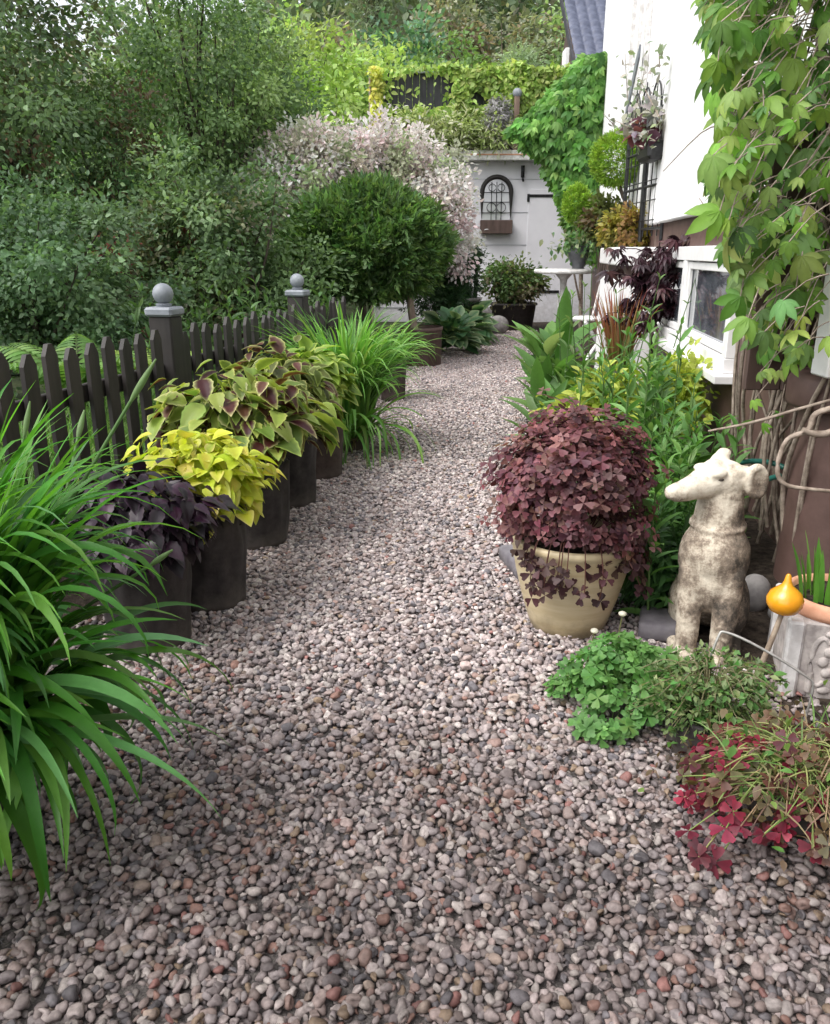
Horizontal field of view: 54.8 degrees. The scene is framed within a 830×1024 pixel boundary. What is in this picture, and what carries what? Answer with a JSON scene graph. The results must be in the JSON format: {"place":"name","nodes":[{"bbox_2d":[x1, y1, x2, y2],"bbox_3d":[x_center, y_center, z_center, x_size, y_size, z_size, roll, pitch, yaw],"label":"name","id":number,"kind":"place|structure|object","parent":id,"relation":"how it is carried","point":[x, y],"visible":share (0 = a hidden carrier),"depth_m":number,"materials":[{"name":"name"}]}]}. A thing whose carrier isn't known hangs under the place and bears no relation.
{"place":"outdoors","nodes":[
{"label":"outdoors","id":0,"kind":"place"},
{"bbox_2d":[0,170,421,490],"bbox_3d":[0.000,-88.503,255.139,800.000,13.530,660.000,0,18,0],"label":"ground","id":1,"kind":"structure","parent":0,"point":[16,381],"depth_m":15.27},
{"bbox_2d":[0,334,147,407],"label":"fern","id":2,"kind":"object","parent":1,"relation":"on","point":[60,350],"visible":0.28,"depth_m":5.56,"materials":[{"name":"green plant"}]},
{"bbox_2d":[0,0,149,372],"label":"tree","id":3,"kind":"object","parent":1,"relation":"on","point":[28,124],"visible":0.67,"depth_m":8.73,"materials":[{"name":"green plant"}]},
{"bbox_2d":[0,154,202,395],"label":"shrub","id":4,"kind":"object","parent":1,"relation":"on","point":[39,312],"visible":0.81,"depth_m":6.85,"materials":[{"name":"green plant"}]},
{"bbox_2d":[1,45,208,301],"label":"tree","id":5,"kind":"object","parent":1,"relation":"on","point":[120,155],"visible":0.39,"depth_m":9.59,"materials":[{"name":"green plant"}]},
{"bbox_2d":[3,117,266,306],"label":"undergrowth","id":6,"kind":"object","parent":1,"relation":"on","point":[66,177],"visible":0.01,"depth_m":13.80,"materials":[{"name":"green plant"}]},
{"bbox_2d":[98,348,202,382],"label":"fern","id":7,"kind":"object","parent":1,"relation":"on","point":[149,360],"visible":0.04,"depth_m":6.14,"materials":[{"name":"green plant"}]},
{"bbox_2d":[69,219,249,369],"bbox_3d":[-2.863,-2.224,8.959,2.613,2.021,2.045,0,18,0],"label":"shrub","id":8,"kind":"object","parent":1,"relation":"on","point":[192,303],"visible":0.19,"depth_m":8.48,"materials":[{"name":"green plant"}]},
{"bbox_2d":[121,280,215,399],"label":"weed","id":9,"kind":"object","parent":1,"relation":"on","point":[137,312],"visible":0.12,"depth_m":6.84,"materials":[{"name":"green plant"}]},
{"bbox_2d":[146,5,223,185],"bbox_3d":[-11.049,-20.290,40.821,7.539,10.646,6.670,0,18,0],"label":"tree","id":10,"kind":"object","parent":1,"relation":"on","point":[195,46],"visible":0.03,"depth_m":39.52,"materials":[{"name":"green plant"}]},
{"bbox_2d":[67,0,335,296],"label":"tree","id":11,"kind":"object","parent":1,"relation":"on","point":[230,68],"visible":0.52,"depth_m":10.54,"materials":[{"name":"green plant"}]},
{"bbox_2d":[80,120,372,346],"bbox_3d":[-1.963,-2.747,8.937,2.967,2.860,2.498,0,18,0],"label":"shrub","id":12,"kind":"object","parent":1,"relation":"on","point":[231,225],"visible":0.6,"depth_m":8.50,"materials":[{"name":"green plant"}]},
{"bbox_2d":[180,9,317,139],"bbox_3d":[-7.778,-18.334,38.074,7.468,9.731,6.632,0,18,0],"label":"tree","id":13,"kind":"object","parent":1,"relation":"on","point":[192,79],"visible":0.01,"depth_m":36.52,"materials":[{"name":"green plant"}]},
{"bbox_2d":[0,0,566,193],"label":"woodland","id":14,"kind":"object","parent":1,"relation":"on","point":[316,6],"visible":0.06,"depth_m":49.73,"materials":[{"name":"green plant"}]},
{"bbox_2d":[203,0,367,117],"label":"tree","id":15,"kind":"object","parent":1,"relation":"on","point":[332,27],"visible":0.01,"depth_m":22.22,"materials":[{"name":"green plant"}]},
{"bbox_2d":[243,251,357,327],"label":"shrub","id":16,"kind":"object","parent":1,"relation":"on","point":[324,301],"visible":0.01,"depth_m":10.76,"materials":[{"name":"green plant"}]},
{"bbox_2d":[225,12,412,130],"bbox_3d":[-2.148,-8.345,19.532,5.151,6.613,4.568,14,23,37],"label":"tree","id":17,"kind":"object","parent":1,"relation":"on","point":[333,84],"visible":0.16,"depth_m":18.28,"materials":[{"name":"green plant"}]},
{"bbox_2d":[298,103,364,128],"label":"tree","id":18,"kind":"object","parent":1,"relation":"on","point":[327,113],"depth_m":16.99,"materials":[{"name":"green plant"}]},
{"bbox_2d":[295,3,383,108],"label":"tree","id":19,"kind":"object","parent":1,"relation":"on","point":[337,38],"visible":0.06,"depth_m":38.23,"materials":[{"name":"green plant"}]},
{"bbox_2d":[195,96,486,342],"bbox_3d":[-0.943,-4.159,11.693,4.439,3.504,2.291,-5,19,-16],"label":"variegated willow","id":20,"kind":"object","parent":1,"relation":"on","point":[336,152],"visible":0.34,"depth_m":11.34,"materials":[{"name":"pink plant"}]},
{"bbox_2d":[331,0,403,65],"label":"tree","id":21,"kind":"object","parent":1,"relation":"on","point":[377,7],"visible":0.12,"depth_m":43.41,"materials":[{"name":"green plant"}]},
{"bbox_2d":[301,32,439,125],"bbox_3d":[-0.850,-9.069,21.389,4.696,6.841,4.510,0,18,0],"label":"tree","id":22,"kind":"object","parent":1,"relation":"on","point":[388,58],"visible":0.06,"depth_m":19.87,"materials":[{"name":"green plant"}]},
{"bbox_2d":[335,0,461,96],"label":"tree","id":23,"kind":"object","parent":1,"relation":"on","point":[411,33],"visible":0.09,"depth_m":35.00,"materials":[{"name":"green plant"}]},
{"bbox_2d":[391,22,492,118],"bbox_3d":[0.756,-10.765,24.974,5.602,7.850,4.179,8,20,23],"label":"tree","id":24,"kind":"object","parent":1,"relation":"on","point":[467,60],"visible":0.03,"depth_m":23.75,"materials":[{"name":"green plant"}]},
{"bbox_2d":[400,0,500,67],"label":"tree","id":25,"kind":"object","parent":1,"relation":"on","point":[454,24],"visible":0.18,"depth_m":39.83,"materials":[{"name":"green plant"}]},
{"bbox_2d":[437,0,505,66],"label":"tree","id":26,"kind":"object","parent":1,"relation":"on","point":[480,3],"visible":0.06,"depth_m":45.19,"materials":[{"name":"green plant"}]},
{"bbox_2d":[366,71,591,321],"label":"garage","id":27,"kind":"structure","parent":1,"relation":"on","point":[534,216],"depth_m":16.12,"materials":[{"name":"white paint"}]},
{"bbox_2d":[380,95,523,164],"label":"terrace shrub","id":28,"kind":"object","parent":27,"relation":"on","point":[450,130],"visible":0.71,"depth_m":15.32,"materials":[{"name":"green plant"}]},
{"bbox_2d":[367,58,569,119],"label":"ivy","id":29,"kind":"object","parent":27,"relation":"on","point":[507,78],"visible":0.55,"depth_m":15.34,"materials":[{"name":"green plant"}]},
{"bbox_2d":[480,174,512,233],"bbox_3d":[1.630,-6.143,15.971,0.670,1.115,0.215,0,18,0],"label":"arched window","id":30,"kind":"structure","parent":27,"relation":"attached to","point":[496,192],"depth_m":16.00,"materials":[{"name":"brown wood"}]},
{"bbox_2d":[479,91,514,149],"bbox_3d":[1.536,-7.523,15.438,0.876,1.051,0.759,0,18,0],"label":"silver plume","id":31,"kind":"object","parent":27,"relation":"on","point":[493,107],"visible":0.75,"depth_m":15.30,"materials":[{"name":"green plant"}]},
{"bbox_2d":[526,189,591,321],"bbox_3d":[2.985,-5.135,16.388,1.480,2.740,0.055,0,18,0],"label":"door","id":32,"kind":"structure","parent":27,"relation":"in","point":[542,214],"depth_m":16.35,"materials":[{"name":"white paint"}]},
{"bbox_2d":[490,301,537,330],"bbox_3d":[1.850,-3.698,15.096,0.900,0.496,0.895,0,18,0],"label":"black tub","id":33,"kind":"object","parent":1,"relation":"on","point":[520,315],"visible":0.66,"depth_m":14.75,"materials":[{"name":"plastic"}]},
{"bbox_2d":[478,251,553,312],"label":"shrub","id":34,"kind":"object","parent":33,"relation":"in","point":[511,281],"visible":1,"depth_m":14.67,"materials":[{"name":"green plant"}]},
{"bbox_2d":[482,3,564,66],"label":"tree","id":35,"kind":"object","parent":1,"relation":"on","point":[533,29],"visible":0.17,"depth_m":39.13,"materials":[{"name":"green plant"}]},
{"bbox_2d":[495,28,557,118],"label":"tree","id":36,"kind":"object","parent":1,"relation":"on","point":[523,54],"visible":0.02,"depth_m":33.36,"materials":[{"name":"green plant"}]},
{"bbox_2d":[527,0,567,65],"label":"tree","id":37,"kind":"object","parent":1,"relation":"on","point":[555,51],"visible":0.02,"depth_m":37.46,"materials":[{"name":"green plant"}]},
{"bbox_2d":[559,0,605,66],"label":"neighbour house","id":38,"kind":"structure","parent":1,"relation":"on","point":[584,26],"depth_m":22.64,"materials":[{"name":"blue tile"}]},
{"bbox_2d":[589,0,829,582],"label":"white house","id":39,"kind":"structure","parent":1,"relation":"on","point":[674,26],"depth_m":5.86,"materials":[{"name":"paint"}]},
{"bbox_2d":[624,44,640,123],"bbox_3d":[2.494,-4.735,9.015,0.138,0.705,1.121,2,18,7],"label":"flag bracket","id":40,"kind":"object","parent":39,"relation":"attached to","point":[637,60],"visible":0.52,"depth_m":8.78,"materials":[{"name":"black metal"}]},
{"bbox_2d":[603,41,669,246],"bbox_3d":[2.270,-3.165,8.489,0.547,3.574,2.692,2,18,7],"label":"clematis","id":41,"kind":"object","parent":39,"relation":"attached to","point":[649,99],"visible":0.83,"depth_m":7.36,"materials":[{"name":"green plant"}]},
{"bbox_2d":[620,0,652,127],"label":"window","id":42,"kind":"structure","parent":39,"relation":"in","point":[641,21],"depth_m":9.00,"materials":[{"name":"white paint"}]},
{"bbox_2d":[623,80,664,241],"bbox_3d":[2.310,-3.489,7.988,0.039,1.500,1.395,-1,18,-2],"label":"trellis","id":43,"kind":"object","parent":39,"relation":"attached to","point":[640,229],"visible":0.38,"depth_m":8.12,"materials":[{"name":"black metal"}]},
{"bbox_2d":[618,95,664,162],"bbox_3d":[2.249,-3.600,7.527,0.618,0.556,0.626,0,18,0],"label":"hanging trough","id":44,"kind":"object","parent":43,"relation":"hanging from","point":[647,153],"visible":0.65,"depth_m":7.43,"materials":[{"name":"black metal"}]},
{"bbox_2d":[647,246,746,384],"bbox_3d":[2.049,-1.612,6.110,0.138,0.790,3.126,2,18,7],"label":"basement window","id":45,"kind":"structure","parent":39,"relation":"in","point":[696,263],"depth_m":5.58,"materials":[{"name":"white paint"}]},
{"bbox_2d":[663,0,829,561],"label":"creeper vine","id":46,"kind":"object","parent":39,"relation":"attached to","point":[737,38],"visible":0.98,"depth_m":2.73,"materials":[{"name":"green plant"}]},
{"bbox_2d":[740,459,783,480],"bbox_3d":[1.493,-0.172,3.540,0.328,0.084,0.224,0,18,0],"label":"garden hose","id":47,"kind":"object","parent":39,"relation":"attached to","point":[755,461],"visible":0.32,"depth_m":3.61,"materials":[{"name":"teal rubber"}]},
{"bbox_2d":[1,0,563,82],"label":"sky","id":48,"kind":"structure","parent":0,"point":[60,2],"materials":[{"name":"white"}]},
{"bbox_2d":[0,330,829,1023],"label":"gravel","id":49,"kind":"structure","parent":0,"point":[440,492],"depth_m":2.03,"materials":[{"name":"grey gravel"}]},
{"bbox_2d":[0,359,234,911],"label":"strap leaf plant","id":50,"kind":"object","parent":49,"relation":"on","point":[40,556],"visible":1,"depth_m":1.75,"materials":[{"name":"plant"}]},
{"bbox_2d":[49,457,241,656],"bbox_3d":[-1.003,0.166,2.891,0.733,0.697,0.724,0,18,0],"label":"potted purple coleus","id":51,"kind":"object","parent":49,"relation":"on","point":[180,505],"visible":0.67,"depth_m":2.77,"materials":[{"name":"plant"}]},
{"bbox_2d":[121,428,285,614],"bbox_3d":[-0.873,0.010,3.275,0.660,0.757,0.656,16,24,41],"label":"potted yellow coleus","id":52,"kind":"object","parent":49,"relation":"on","point":[217,461],"visible":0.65,"depth_m":3.16,"materials":[{"name":"plant"}]},
{"bbox_2d":[140,358,347,551],"bbox_3d":[-0.839,-0.296,3.951,1.044,0.921,0.920,0,18,0],"label":"potted variegated coleus","id":53,"kind":"object","parent":49,"relation":"on","point":[267,417],"visible":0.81,"depth_m":3.74,"materials":[{"name":"plant"}]},
{"bbox_2d":[218,335,348,509],"bbox_3d":[-0.761,-0.520,4.580,0.729,0.958,0.755,-9,20,-25],"label":"potted variegated coleus","id":54,"kind":"object","parent":49,"relation":"on","point":[302,470],"visible":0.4,"depth_m":4.46,"materials":[{"name":"plant"}]},
{"bbox_2d":[269,332,361,479],"bbox_3d":[-0.650,-0.680,5.131,0.625,0.922,0.639,0,18,0],"label":"potted green coleus","id":55,"kind":"object","parent":49,"relation":"on","point":[328,466],"visible":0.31,"depth_m":5.06,"materials":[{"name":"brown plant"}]},
{"bbox_2d":[271,167,464,366],"bbox_3d":[-0.620,-3.115,10.205,2.328,2.411,2.254,15,23,39],"label":"clipped thuja","id":56,"kind":"object","parent":49,"relation":"on","point":[402,245],"visible":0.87,"depth_m":9.43,"materials":[{"name":"green plant"}]},
{"bbox_2d":[369,320,445,401],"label":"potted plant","id":57,"kind":"object","parent":49,"relation":"on","point":[386,393],"visible":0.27,"depth_m":7.79,"materials":[{"name":"green plant"}]},
{"bbox_2d":[458,297,482,327],"bbox_3d":[0.860,-3.090,12.875,0.440,0.700,0.440,0,18,0],"label":"bird bath","id":58,"kind":"object","parent":49,"relation":"on","point":[475,300],"visible":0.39,"depth_m":12.65,"materials":[{"name":"grey stone"}]},
{"bbox_2d":[469,251,484,295],"bbox_3d":[1.000,-3.587,13.240,0.280,1.440,0.280,0,18,0],"label":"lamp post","id":59,"kind":"object","parent":49,"relation":"on","point":[476,265],"visible":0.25,"depth_m":13.03,"materials":[{"name":"black metal"}]},
{"bbox_2d":[491,315,508,333],"bbox_3d":[1.477,-3.340,14.340,0.411,0.358,0.397,0,18,0],"label":"stone","id":60,"kind":"object","parent":49,"relation":"on","point":[501,327],"visible":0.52,"depth_m":14.20,"materials":[{"name":"grey stone"}]},
{"bbox_2d":[482,307,491,317],"bbox_3d":[1.222,-3.582,14.507,0.339,0.318,0.318,0,18,0],"label":"stone","id":61,"kind":"object","parent":60,"relation":"on","point":[487,310],"visible":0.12,"depth_m":14.38,"materials":[{"name":"grey stone"}]},
{"bbox_2d":[499,545,518,580],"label":"edging slab","id":62,"kind":"structure","parent":49,"relation":"on","point":[506,558],"depth_m":3.69,"materials":[{"name":"stone"}]},
{"bbox_2d":[474,387,673,638],"bbox_3d":[0.601,0.003,3.015,0.690,0.924,0.659,11,21,30],"label":"potted oxalis","id":63,"kind":"object","parent":49,"relation":"on","point":[575,563],"visible":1,"depth_m":2.85,"materials":[{"name":"purple plant"}]},
{"bbox_2d":[543,611,685,748],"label":"clover plant","id":64,"kind":"object","parent":49,"relation":"on","point":[608,668],"visible":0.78,"depth_m":2.43,"materials":[{"name":"green plant"}]},
{"bbox_2d":[638,606,675,641],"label":"edging slab","id":65,"kind":"structure","parent":49,"relation":"on","point":[659,624],"depth_m":3.00,"materials":[{"name":"stone"}]},
{"bbox_2d":[648,734,751,810],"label":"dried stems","id":66,"kind":"object","parent":49,"relation":"on","point":[667,757],"visible":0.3,"depth_m":2.24,"materials":[{"name":"brown plant"}]},
{"bbox_2d":[625,639,791,757],"bbox_3d":[0.861,0.557,2.351,0.435,0.287,0.391,9,20,27],"label":"thyme plant","id":67,"kind":"object","parent":49,"relation":"on","point":[693,692],"visible":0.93,"depth_m":2.28,"materials":[{"name":"green plant"}]},
{"bbox_2d":[617,671,829,878],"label":"red oxalis","id":68,"kind":"object","parent":49,"relation":"on","point":[782,774],"visible":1,"depth_m":1.94,"materials":[{"name":"plant"}]},
{"bbox_2d":[703,630,813,720],"bbox_3d":[1.047,0.520,2.463,0.330,0.290,0.057,5,19,14],"label":"wire hoop","id":69,"kind":"object","parent":49,"relation":"on","point":[771,654],"visible":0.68,"depth_m":2.43,"materials":[{"name":"white metal"}]},
{"bbox_2d":[749,573,804,694],"bbox_3d":[1.151,0.405,2.557,0.132,0.455,0.110,12,21,32],"label":"ceramic drop","id":70,"kind":"object","parent":49,"relation":"on","point":[785,598],"visible":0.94,"depth_m":2.48,"materials":[{"name":"orange ceramic"}]},
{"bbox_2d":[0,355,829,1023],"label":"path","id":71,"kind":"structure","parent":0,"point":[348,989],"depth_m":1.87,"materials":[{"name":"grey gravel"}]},
{"bbox_2d":[254,295,444,470],"bbox_3d":[-0.486,-0.910,5.815,1.461,1.321,1.496,0,18,0],"label":"daylily clump","id":72,"kind":"object","parent":71,"relation":"on","point":[367,362],"visible":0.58,"depth_m":5.65,"materials":[{"name":"green plant"}]},
{"bbox_2d":[44,321,829,728],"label":"flower bed","id":73,"kind":"object","parent":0,"point":[756,629],"visible":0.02,"depth_m":3.30,"materials":[{"name":"gravel"},{"name":"brown soil"}]},
{"bbox_2d":[0,357,244,490],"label":"tall grass","id":74,"kind":"structure","parent":73,"relation":"on","point":[30,472],"depth_m":5.29,"materials":[{"name":"green plant"}]},
{"bbox_2d":[0,273,346,523],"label":"picket fence","id":75,"kind":"object","parent":73,"relation":"on","point":[170,341],"visible":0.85,"depth_m":4.11,"materials":[{"name":"grey wood"}]},
{"bbox_2d":[182,273,318,362],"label":"weed","id":76,"kind":"object","parent":73,"relation":"on","point":[234,316],"visible":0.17,"depth_m":7.55,"materials":[{"name":"green plant"}]},
{"bbox_2d":[236,271,336,355],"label":"weed","id":77,"kind":"object","parent":73,"relation":"on","point":[328,299],"visible":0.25,"depth_m":6.90,"materials":[{"name":"green plant"}]},
{"bbox_2d":[398,239,490,339],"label":"shrub","id":78,"kind":"object","parent":73,"relation":"on","point":[450,294],"visible":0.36,"depth_m":12.66,"materials":[{"name":"green plant"}]},
{"bbox_2d":[422,305,496,353],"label":"hosta","id":79,"kind":"object","parent":73,"relation":"on","point":[457,322],"visible":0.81,"depth_m":11.31,"materials":[{"name":"green plant"}]},
{"bbox_2d":[440,300,500,341],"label":"hosta","id":80,"kind":"object","parent":73,"relation":"on","point":[480,306],"visible":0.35,"depth_m":12.55,"materials":[{"name":"green plant"}]},
{"bbox_2d":[497,353,577,447],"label":"lance leaf plant","id":81,"kind":"object","parent":73,"relation":"on","point":[538,380],"visible":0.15,"depth_m":5.60,"materials":[{"name":"green plant"}]},
{"bbox_2d":[504,341,596,406],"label":"lance leaf plant","id":82,"kind":"object","parent":73,"relation":"on","point":[554,377],"visible":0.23,"depth_m":6.53,"materials":[{"name":"green plant"}]},
{"bbox_2d":[502,286,604,392],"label":"lance leaf plant","id":83,"kind":"object","parent":73,"relation":"on","point":[548,336],"visible":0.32,"depth_m":7.79,"materials":[{"name":"green plant"}]},
{"bbox_2d":[501,51,607,327],"bbox_3d":[2.613,-5.454,13.950,2.255,4.560,0.774,0,18,0],"label":"virginia creeper","id":84,"kind":"object","parent":73,"relation":"on","point":[555,131],"visible":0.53,"depth_m":13.49,"materials":[{"name":"green plant"}]},
{"bbox_2d":[534,269,593,355],"bbox_3d":[1.980,-2.663,10.806,0.790,1.182,0.790,0,18,0],"label":"garden table","id":85,"kind":"object","parent":73,"relation":"on","point":[563,275],"visible":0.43,"depth_m":10.42,"materials":[{"name":"white paint"}]},
{"bbox_2d":[539,180,617,268],"bbox_3d":[2.140,-3.682,10.253,1.126,1.084,0.738,0,18,0],"label":"potted topiary ball","id":86,"kind":"object","parent":85,"relation":"on","point":[578,254],"visible":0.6,"depth_m":10.26,"materials":[{"name":"green plant"}]},
{"bbox_2d":[524,357,647,408],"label":"lance leaf plant","id":87,"kind":"object","parent":73,"relation":"on","point":[638,364],"visible":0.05,"depth_m":5.48,"materials":[{"name":"green plant"}]},
{"bbox_2d":[573,283,599,369],"bbox_3d":[2.182,-2.396,9.971,0.688,1.203,0.491,-10,20,-27],"label":"garden chair","id":88,"kind":"object","parent":73,"relation":"on","point":[586,321],"visible":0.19,"depth_m":9.83,"materials":[{"name":"white paint"}]},
{"bbox_2d":[571,188,630,282],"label":"bronze shrub","id":89,"kind":"object","parent":73,"relation":"on","point":[589,221],"visible":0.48,"depth_m":9.55,"materials":[{"name":"brown plant"}]},
{"bbox_2d":[553,264,694,383],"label":"flower stem","id":90,"kind":"object","parent":73,"relation":"on","point":[570,319],"visible":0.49,"depth_m":6.04,"materials":[{"name":"green plant"}]},
{"bbox_2d":[529,337,719,444],"bbox_3d":[1.407,-0.616,5.030,1.492,0.882,0.934,-10,21,-29],"label":"lime shrub","id":91,"kind":"object","parent":73,"relation":"on","point":[687,366],"visible":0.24,"depth_m":5.02,"materials":[{"name":"yellow plant"}]},
{"bbox_2d":[594,247,655,384],"bbox_3d":[2.360,-2.107,8.674,0.620,1.443,1.900,2,18,7],"label":"raised planter","id":92,"kind":"object","parent":73,"relation":"on","point":[604,259],"visible":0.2,"depth_m":7.91,"materials":[{"name":"white paint"}]},
{"bbox_2d":[588,126,638,246],"bbox_3d":[2.299,-3.718,9.195,0.680,1.310,0.674,0,18,0],"label":"topiary ball","id":93,"kind":"object","parent":92,"relation":"on","point":[599,170],"visible":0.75,"depth_m":8.98,"materials":[{"name":"green plant"}]},
{"bbox_2d":[590,200,650,249],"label":"golden shrub","id":94,"kind":"object","parent":92,"relation":"on","point":[613,228],"visible":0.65,"depth_m":8.44,"materials":[{"name":"yellow plant"}]},
{"bbox_2d":[562,337,710,515],"bbox_3d":[1.139,-0.388,4.099,0.648,1.014,0.944,-8,20,-24],"label":"leafy perennial","id":95,"kind":"object","parent":73,"relation":"on","point":[647,400],"visible":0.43,"depth_m":4.00,"materials":[{"name":"green plant"}]},
{"bbox_2d":[572,305,703,444],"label":"leafy perennial","id":96,"kind":"object","parent":73,"relation":"on","point":[679,381],"visible":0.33,"depth_m":4.64,"materials":[{"name":"green plant"}]},
{"bbox_2d":[595,234,690,353],"bbox_3d":[2.206,-1.703,6.759,1.240,1.862,0.759,11,21,31],"label":"purple maple","id":97,"kind":"object","parent":73,"relation":"on","point":[644,277],"visible":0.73,"depth_m":6.70,"materials":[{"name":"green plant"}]},
{"bbox_2d":[618,492,689,615],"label":"shrub","id":98,"kind":"object","parent":73,"relation":"on","point":[662,588],"visible":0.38,"depth_m":3.16,"materials":[{"name":"green plant"}]},
{"bbox_2d":[613,421,745,613],"bbox_3d":[1.136,-0.005,3.495,0.604,0.655,1.312,2,18,6],"label":"leafy perennial","id":99,"kind":"object","parent":73,"relation":"on","point":[685,461],"visible":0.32,"depth_m":3.34,"materials":[{"name":"green plant"}]},
{"bbox_2d":[630,398,761,537],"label":"leafy perennial","id":100,"kind":"object","parent":73,"relation":"on","point":[704,454],"visible":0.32,"depth_m":3.69,"materials":[{"name":"green plant"}]},
{"bbox_2d":[665,448,768,668],"bbox_3d":[1.089,0.141,2.916,0.309,0.770,0.486,9,20,27],"label":"stone dog","id":101,"kind":"object","parent":73,"relation":"on","point":[709,587],"visible":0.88,"depth_m":2.76},
{"bbox_2d":[745,574,770,611],"bbox_3d":[1.380,0.338,3.267,0.136,0.183,0.136,0,18,0],"label":"stone","id":102,"kind":"object","parent":73,"relation":"on","point":[759,586],"visible":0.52,"depth_m":3.21,"materials":[{"name":"grey stone"}]},
{"bbox_2d":[767,531,829,698],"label":"relief planter","id":103,"kind":"object","parent":73,"relation":"on","point":[801,641],"visible":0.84,"depth_m":2.59,"materials":[{"name":"white paint"}]},
{"bbox_2d":[581,282,663,373],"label":"red blade grass","id":104,"kind":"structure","parent":0,"point":[611,330],"depth_m":6.87,"materials":[{"name":"brown plant"}]}
]}

